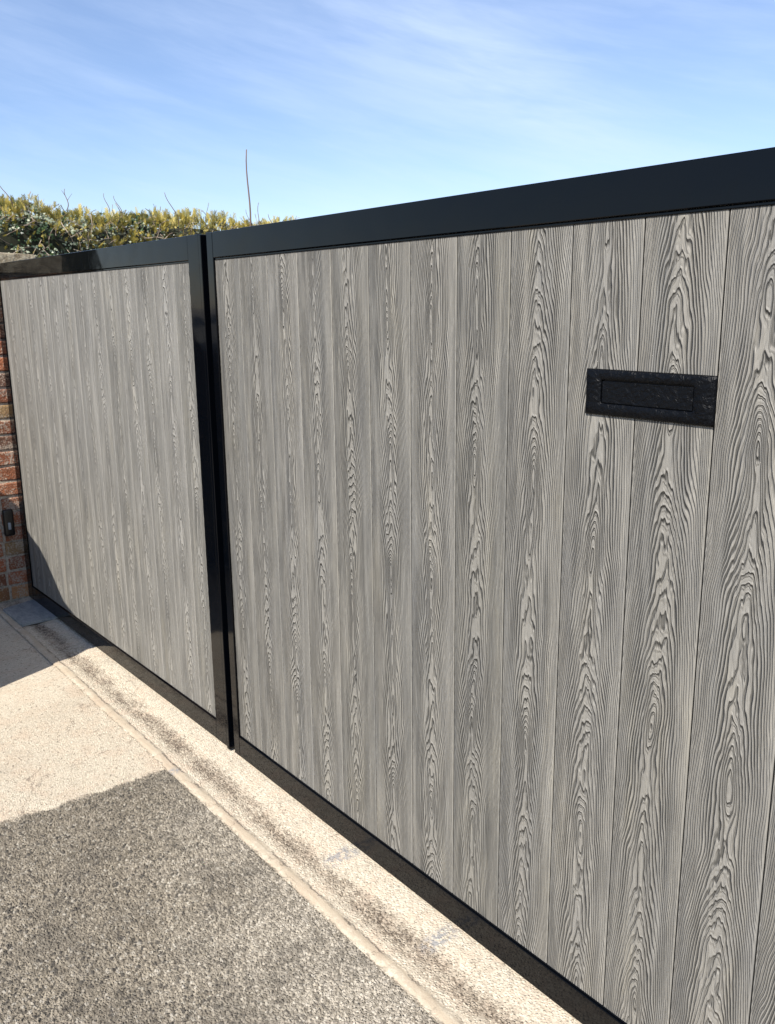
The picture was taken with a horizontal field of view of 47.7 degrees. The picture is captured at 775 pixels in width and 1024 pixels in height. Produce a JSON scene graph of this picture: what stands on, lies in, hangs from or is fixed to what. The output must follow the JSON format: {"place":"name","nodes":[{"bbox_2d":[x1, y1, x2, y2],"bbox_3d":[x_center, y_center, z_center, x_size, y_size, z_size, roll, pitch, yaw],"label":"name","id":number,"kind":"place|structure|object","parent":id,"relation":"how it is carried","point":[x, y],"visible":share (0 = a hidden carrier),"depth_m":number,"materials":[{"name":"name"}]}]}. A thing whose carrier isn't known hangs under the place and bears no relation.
{"place":"outdoors","nodes":[
{"label":"outdoors","id":0,"kind":"place"},
{"bbox_2d":[0,616,439,1023],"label":"driveway","id":1,"kind":"structure","parent":0,"point":[139,884],"depth_m":2.24,"materials":[{"name":"grey asphalt"}]},
{"bbox_2d":[0,0,774,230],"label":"sky","id":2,"kind":"structure","parent":0,"point":[335,106],"materials":[{"name":"blue"}]},
{"label":"apron","id":3,"kind":"structure","parent":0,"visible":0},
{"bbox_2d":[0,597,581,1023],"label":"concrete channel","id":4,"kind":"object","parent":3,"relation":"on","point":[439,967],"visible":0.53,"depth_m":2.40,"materials":[{"name":"beige concrete"}]},
{"bbox_2d":[3,599,56,626],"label":"stone slab","id":5,"kind":"structure","parent":4,"relation":"on","point":[29,612],"depth_m":4.33,"materials":[{"name":"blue stone"}]},
{"bbox_2d":[0,252,35,602],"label":"brick pier","id":6,"kind":"structure","parent":5,"relation":"on","point":[13,581],"depth_m":4.48,"materials":[{"name":"brick"}]},
{"bbox_2d":[2,509,14,535],"bbox_3d":[-1.931,0.055,4.473,0.052,0.138,0.030,-11,17,-37],"label":"gate sensor","id":7,"kind":"object","parent":6,"relation":"attached to","point":[8,522],"visible":1,"depth_m":4.46,"materials":[{"name":"black plastic"}]},
{"bbox_2d":[0,234,234,749],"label":"driveway gate","id":8,"kind":"structure","parent":6,"relation":"attached to","point":[107,352],"depth_m":3.32,"materials":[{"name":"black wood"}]},
{"bbox_2d":[206,147,774,1023],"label":"driveway gate","id":9,"kind":"structure","parent":4,"relation":"on","point":[498,491],"depth_m":1.76,"materials":[{"name":"grey wood"}]},
{"label":"ground","id":10,"kind":"structure","parent":0,"visible":0},
{"bbox_2d":[0,149,299,257],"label":"conifer hedge","id":11,"kind":"object","parent":10,"relation":"on","point":[7,238],"visible":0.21,"depth_m":5.27,"materials":[{"name":"green plant"}]},
{"bbox_2d":[0,197,225,256],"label":"ivy","id":12,"kind":"object","parent":11,"relation":"attached to","point":[41,217],"visible":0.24,"depth_m":5.09,"materials":[{"name":"green plant"}]}
]}

